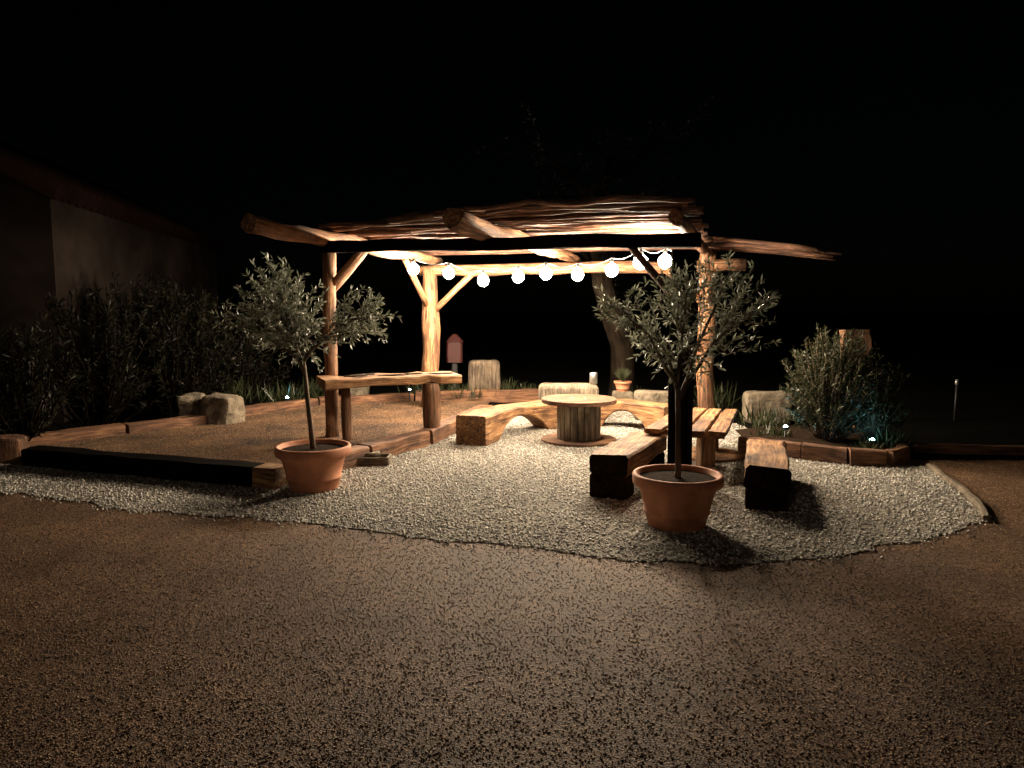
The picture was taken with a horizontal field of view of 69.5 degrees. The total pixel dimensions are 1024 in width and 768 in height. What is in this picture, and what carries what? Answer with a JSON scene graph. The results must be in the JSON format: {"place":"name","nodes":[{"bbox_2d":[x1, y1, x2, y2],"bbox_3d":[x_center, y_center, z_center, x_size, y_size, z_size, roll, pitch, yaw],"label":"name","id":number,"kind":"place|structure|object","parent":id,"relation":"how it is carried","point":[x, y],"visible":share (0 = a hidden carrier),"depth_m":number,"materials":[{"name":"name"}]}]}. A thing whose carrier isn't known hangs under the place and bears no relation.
{"place":"outdoors","nodes":[
{"label":"outdoors","id":0,"kind":"place"},
{"bbox_2d":[29,401,489,463],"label":"court ground","id":1,"kind":"structure","parent":0,"point":[278,437],"depth_m":8.70,"materials":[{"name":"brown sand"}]},
{"bbox_2d":[351,386,369,394],"bbox_3d":[-2.501,0.101,11.972,0.372,0.426,0.338,0,6,0],"label":"stone block","id":2,"kind":"object","parent":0,"point":[358,390],"depth_m":11.81,"materials":[{"name":"beige stone"}]},
{"bbox_2d":[0,457,1023,767],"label":"ground","id":3,"kind":"structure","parent":0,"point":[150,560],"depth_m":3.36,"materials":[{"name":"brown gravel"}]},
{"bbox_2d":[0,411,996,569],"bbox_3d":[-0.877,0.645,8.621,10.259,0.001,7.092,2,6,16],"label":"gravel bed","id":4,"kind":"object","parent":3,"relation":"on","point":[611,526],"visible":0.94,"depth_m":5.72,"materials":[{"name":"grey gravel"}]},
{"bbox_2d":[0,434,28,462],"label":"stone block","id":5,"kind":"object","parent":4,"relation":"on","point":[12,447],"depth_m":7.36,"materials":[{"name":"brown stone"}]},
{"bbox_2d":[215,250,405,493],"bbox_3d":[-1.695,-0.120,6.244,1.601,2.033,0.805,0,6,0],"label":"potted olive tree","id":6,"kind":"object","parent":4,"relation":"on","point":[311,465],"visible":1,"depth_m":6.12,"materials":[{"name":"green plant"}]},
{"bbox_2d":[357,451,391,465],"bbox_3d":[-1.360,0.725,7.266,0.320,0.119,0.220,0,6,0],"label":"stone trough","id":7,"kind":"object","parent":4,"relation":"on","point":[377,458],"visible":0.94,"depth_m":7.16,"materials":[{"name":"brown stone"}]},
{"bbox_2d":[456,400,556,445],"bbox_3d":[0.005,0.442,8.961,0.536,0.348,1.866,5,8,38],"label":"arched bench","id":8,"kind":"object","parent":4,"relation":"on","point":[482,427],"visible":0.86,"depth_m":8.50,"materials":[{"name":"brown wood"}]},
{"bbox_2d":[240,194,840,464],"bbox_3d":[0.554,-0.595,8.608,6.217,2.508,4.890,2,6,20],"label":"pergola","id":9,"kind":"object","parent":4,"relation":"on","point":[553,230],"visible":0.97,"depth_m":7.77,"materials":[{"name":"brown wood"}]},
{"bbox_2d":[408,247,698,285],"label":"string lights","id":10,"kind":"object","parent":9,"relation":"attached to","point":[664,262],"visible":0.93,"depth_m":9.11,"materials":[{"name":"white glass"}]},
{"bbox_2d":[538,382,598,399],"bbox_3d":[0.778,0.235,10.231,0.824,0.498,0.357,0,6,0],"label":"stone block","id":11,"kind":"object","parent":4,"relation":"on","point":[545,389],"depth_m":10.04,"materials":[{"name":"beige stone"}]},
{"bbox_2d":[589,372,596,383],"bbox_3d":[1.120,-0.079,10.147,0.110,0.155,0.110,0,6,0],"label":"metal can","id":12,"kind":"object","parent":11,"relation":"on","point":[592,377],"visible":1,"depth_m":10.10,"materials":[{"name":"silver metal"}]},
{"bbox_2d":[541,394,616,447],"bbox_3d":[0.770,0.410,8.509,0.860,0.506,0.856,0,6,0],"label":"cable spool table","id":13,"kind":"object","parent":4,"relation":"on","point":[578,420],"visible":0.99,"depth_m":8.30,"materials":[{"name":"brown wood"}]},
{"bbox_2d":[612,390,633,398],"bbox_3d":[1.659,0.249,11.084,0.312,0.303,0.311,0,6,0],"label":"stone block","id":14,"kind":"object","parent":4,"relation":"on","point":[629,394],"depth_m":10.93,"materials":[{"name":"beige stone"}]},
{"bbox_2d":[614,367,631,391],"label":"potted plant","id":15,"kind":"object","parent":14,"relation":"on","point":[622,384],"visible":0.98,"depth_m":11.00,"materials":[{"name":"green plant"}]},
{"bbox_2d":[589,432,666,500],"bbox_3d":[1.038,0.692,6.460,0.344,0.385,1.197,3,7,26],"label":"timber bench","id":16,"kind":"object","parent":4,"relation":"on","point":[615,464],"visible":0.91,"depth_m":5.99,"materials":[{"name":"brown wood"}]},
{"bbox_2d":[600,399,667,427],"bbox_3d":[1.512,0.394,9.408,1.297,0.350,0.433,4,7,35],"label":"arched bench","id":17,"kind":"object","parent":4,"relation":"on","point":[646,413],"visible":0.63,"depth_m":9.23,"materials":[{"name":"brown wood"}]},
{"bbox_2d":[633,389,668,420],"bbox_3d":[1.984,0.296,10.137,0.622,0.423,0.371,1,6,5],"label":"stone block","id":18,"kind":"object","parent":4,"relation":"on","point":[660,396],"depth_m":9.96,"materials":[{"name":"beige stone"}]},
{"bbox_2d":[585,252,784,532],"bbox_3d":[1.189,0.047,5.143,1.385,1.931,0.652,0,6,0],"label":"potted olive tree","id":19,"kind":"object","parent":4,"relation":"on","point":[677,497],"visible":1,"depth_m":5.08,"materials":[{"name":"green plant"}]},
{"bbox_2d":[644,408,745,467],"bbox_3d":[1.912,0.562,7.420,0.794,0.445,1.658,3,7,24],"label":"plank table","id":20,"kind":"object","parent":4,"relation":"on","point":[710,427],"visible":0.71,"depth_m":7.12,"materials":[{"name":"brown wood"}]},
{"bbox_2d":[744,440,790,512],"bbox_3d":[2.113,0.735,6.134,0.340,0.363,1.223,2,6,18],"label":"timber bench","id":21,"kind":"object","parent":4,"relation":"on","point":[767,480],"visible":1,"depth_m":5.59,"materials":[{"name":"brown wood"}]},
{"bbox_2d":[736,424,910,466],"bbox_3d":[3.336,0.628,8.059,1.828,0.192,1.598,4,7,31],"label":"planter bed","id":22,"kind":"object","parent":4,"relation":"on","point":[804,444],"visible":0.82,"depth_m":7.41,"materials":[{"name":"brown wood"}]},
{"bbox_2d":[731,402,795,428],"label":"garden plant","id":23,"kind":"object","parent":22,"relation":"on","point":[765,420],"visible":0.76,"depth_m":8.98,"materials":[{"name":"green plant"}]},
{"bbox_2d":[749,421,794,438],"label":"garden plant","id":24,"kind":"object","parent":22,"relation":"on","point":[772,431],"visible":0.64,"depth_m":8.27,"materials":[{"name":"green plant"}]},
{"bbox_2d":[778,323,888,441],"bbox_3d":[3.425,-0.024,7.873,1.130,1.269,1.010,0,6,0],"label":"shrub","id":25,"kind":"object","parent":22,"relation":"on","point":[831,388],"visible":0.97,"depth_m":7.73,"materials":[{"name":"green plant"}]},
{"bbox_2d":[851,435,892,449],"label":"garden plant","id":26,"kind":"object","parent":22,"relation":"on","point":[870,446],"visible":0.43,"depth_m":7.39,"materials":[{"name":"green plant"}]},
{"bbox_2d":[844,363,917,439],"bbox_3d":[3.842,0.183,7.807,0.835,0.867,0.642,0,6,0],"label":"shrub","id":27,"kind":"object","parent":22,"relation":"on","point":[886,417],"visible":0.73,"depth_m":7.71,"materials":[{"name":"green plant"}]},
{"bbox_2d":[864,423,912,447],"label":"garden plant","id":28,"kind":"object","parent":22,"relation":"on","point":[894,438],"visible":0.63,"depth_m":7.57,"materials":[{"name":"green plant"}]},
{"bbox_2d":[926,463,990,521],"bbox_3d":[3.766,0.887,6.213,0.126,0.060,1.905,2,6,18],"label":"stone edging","id":29,"kind":"object","parent":3,"relation":"on","point":[976,503],"visible":0.98,"depth_m":6.11,"materials":[{"name":"beige stone"}]},
{"bbox_2d":[0,0,1023,313],"label":"sky","id":30,"kind":"structure","parent":0,"point":[887,136],"materials":[{"name":"black"}]},
{"bbox_2d":[43,314,1023,459],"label":"lawn","id":31,"kind":"structure","parent":0,"point":[980,357],"depth_m":22.05,"materials":[{"name":"green plant"}]},
{"bbox_2d":[0,357,52,433],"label":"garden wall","id":32,"kind":"structure","parent":31,"relation":"on","point":[49,396],"depth_m":9.51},
{"bbox_2d":[0,314,78,440],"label":"oleander","id":33,"kind":"object","parent":31,"relation":"on","point":[18,402],"visible":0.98,"depth_m":7.87,"materials":[{"name":"green plant"}]},
{"bbox_2d":[16,282,170,428],"bbox_3d":[-5.042,-0.300,8.913,1.593,1.839,1.416,2,6,19],"label":"oleander","id":34,"kind":"object","parent":31,"relation":"on","point":[88,392],"visible":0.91,"depth_m":8.82,"materials":[{"name":"green plant"}]},
{"bbox_2d":[0,140,222,422],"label":"farmhouse","id":35,"kind":"object","parent":31,"relation":"on","point":[64,231],"visible":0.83,"depth_m":10.47,"materials":[{"name":"paint"}]},
{"bbox_2d":[144,282,207,335],"bbox_3d":[-6.834,-1.041,15.259,0.070,1.980,4.160,-1,6,-9],"label":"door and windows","id":36,"kind":"structure","parent":35,"relation":"in","point":[195,292],"depth_m":16.27,"materials":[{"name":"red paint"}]},
{"bbox_2d":[81,266,199,414],"bbox_3d":[-5.330,-0.614,10.568,1.578,2.112,1.488,0,6,0],"label":"oleander","id":37,"kind":"object","parent":31,"relation":"on","point":[138,359],"visible":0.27,"depth_m":10.43,"materials":[{"name":"green plant"}]},
{"bbox_2d":[106,279,243,416],"bbox_3d":[-4.697,-0.501,10.258,1.750,1.947,1.581,-3,7,-28],"label":"oleander","id":38,"kind":"object","parent":31,"relation":"on","point":[180,386],"visible":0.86,"depth_m":10.08,"materials":[{"name":"green plant"}]},
{"bbox_2d":[134,280,216,394],"bbox_3d":[-5.477,-0.733,12.225,1.690,2.010,1.392,0,6,0],"label":"oleander","id":39,"kind":"object","parent":31,"relation":"on","point":[192,308],"visible":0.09,"depth_m":12.20,"materials":[{"name":"green plant"}]},
{"bbox_2d":[136,339,244,397],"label":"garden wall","id":40,"kind":"structure","parent":31,"relation":"on","point":[221,364],"depth_m":12.46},
{"bbox_2d":[177,393,204,416],"bbox_3d":[-4.167,0.360,9.639,0.360,0.464,0.387,-1,6,-11],"label":"stone block","id":41,"kind":"object","parent":31,"relation":"on","point":[189,405],"depth_m":9.46,"materials":[{"name":"beige stone"}]},
{"bbox_2d":[201,392,244,424],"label":"stone block","id":42,"kind":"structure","parent":31,"relation":"on","point":[221,408],"depth_m":9.39,"materials":[{"name":"beige stone"}]},
{"bbox_2d":[182,297,292,401],"bbox_3d":[-4.399,-0.561,11.841,1.765,1.736,1.425,0,6,0],"label":"oleander","id":43,"kind":"object","parent":31,"relation":"on","point":[249,359],"visible":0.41,"depth_m":11.68,"materials":[{"name":"green plant"}]},
{"bbox_2d":[210,373,276,404],"bbox_3d":[-4.223,0.056,11.248,1.296,0.537,0.897,0,6,0],"label":"garden plant","id":44,"kind":"object","parent":31,"relation":"on","point":[234,391],"visible":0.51,"depth_m":11.25,"materials":[{"name":"green plant"}]},
{"bbox_2d":[21,389,538,488],"bbox_3d":[-2.249,0.437,9.732,3.833,0.220,6.967,3,7,29],"label":"timber edging","id":45,"kind":"object","parent":31,"relation":"on","point":[216,471],"visible":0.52,"depth_m":7.17,"materials":[{"name":"brown wood"}]},
{"bbox_2d":[250,379,312,403],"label":"garden plant","id":46,"kind":"object","parent":31,"relation":"on","point":[271,396],"visible":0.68,"depth_m":11.19,"materials":[{"name":"green plant"}]},
{"bbox_2d":[268,371,324,399],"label":"garden plant","id":47,"kind":"object","parent":31,"relation":"on","point":[314,392],"visible":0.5,"depth_m":11.61,"materials":[{"name":"green plant"}]},
{"bbox_2d":[316,372,462,440],"bbox_3d":[-1.384,0.269,8.441,1.583,0.804,0.499,-3,7,-23],"label":"bar table","id":48,"kind":"object","parent":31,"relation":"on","point":[430,383],"visible":0.95,"depth_m":8.29,"materials":[{"name":"brown wood"}]},
{"bbox_2d":[398,385,441,393],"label":"garden plant","id":49,"kind":"object","parent":31,"relation":"on","point":[415,388],"visible":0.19,"depth_m":12.20,"materials":[{"name":"green plant"}]},
{"bbox_2d":[442,384,460,398],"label":"garden plant","id":50,"kind":"object","parent":31,"relation":"on","point":[454,387],"visible":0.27,"depth_m":12.02,"materials":[{"name":"green plant"}]},
{"bbox_2d":[446,334,463,389],"bbox_3d":[-0.980,-0.313,12.637,0.300,1.080,0.260,0,6,0],"label":"red mailbox","id":51,"kind":"object","parent":31,"relation":"on","point":[454,349],"visible":0.78,"depth_m":12.51,"materials":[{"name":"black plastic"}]},
{"bbox_2d":[450,382,496,401],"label":"garden plant","id":52,"kind":"object","parent":31,"relation":"on","point":[473,394],"visible":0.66,"depth_m":11.80,"materials":[{"name":"green plant"}]},
{"bbox_2d":[468,360,499,389],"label":"stone block","id":53,"kind":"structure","parent":31,"relation":"on","point":[481,373],"depth_m":12.03,"materials":[{"name":"beige stone"}]},
{"bbox_2d":[500,378,526,389],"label":"garden plant","id":54,"kind":"object","parent":31,"relation":"on","point":[508,387],"visible":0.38,"depth_m":12.27,"materials":[{"name":"green plant"}]},
{"bbox_2d":[514,383,538,389],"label":"garden plant","id":55,"kind":"object","parent":31,"relation":"on","point":[528,387],"visible":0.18,"depth_m":12.31,"materials":[{"name":"green plant"}]},
{"bbox_2d":[477,95,712,396],"bbox_3d":[1.456,-2.411,12.982,4.182,5.194,3.040,0,6,0],"label":"background tree","id":56,"kind":"object","parent":31,"relation":"on","point":[621,357],"visible":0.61,"depth_m":12.31,"materials":[{"name":"brown plant"}]},
{"bbox_2d":[693,378,741,409],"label":"garden plant","id":57,"kind":"object","parent":31,"relation":"on","point":[722,398],"visible":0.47,"depth_m":10.54,"materials":[{"name":"green plant"}]},
{"bbox_2d":[782,425,788,436],"bbox_3d":[3.000,0.577,8.105,0.072,0.258,0.070,0,6,0],"label":"garden spotlight","id":58,"kind":"object","parent":31,"relation":"on","point":[785,427],"visible":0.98,"depth_m":8.08,"materials":[{"name":"black plastic"}]},
{"bbox_2d":[838,328,872,430],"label":"stone pillar","id":59,"kind":"structure","parent":31,"relation":"on","point":[867,335],"depth_m":8.30,"materials":[{"name":"brown stone"}]},
{"bbox_2d":[953,379,958,420],"bbox_3d":[6.000,0.218,9.977,0.056,0.580,0.056,0,6,0],"label":"bollard","id":60,"kind":"object","parent":31,"relation":"on","point":[956,382],"visible":1,"depth_m":9.96,"materials":[{"name":"black plastic"}]},
{"bbox_2d":[914,444,1023,454],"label":"kerb","id":61,"kind":"structure","parent":31,"relation":"on","point":[970,449],"depth_m":7.75,"materials":[{"name":"brown wood"}]},
{"bbox_2d":[741,390,792,424],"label":"stone block","id":62,"kind":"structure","parent":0,"point":[752,398],"depth_m":9.63,"materials":[{"name":"beige stone"}]}
]}

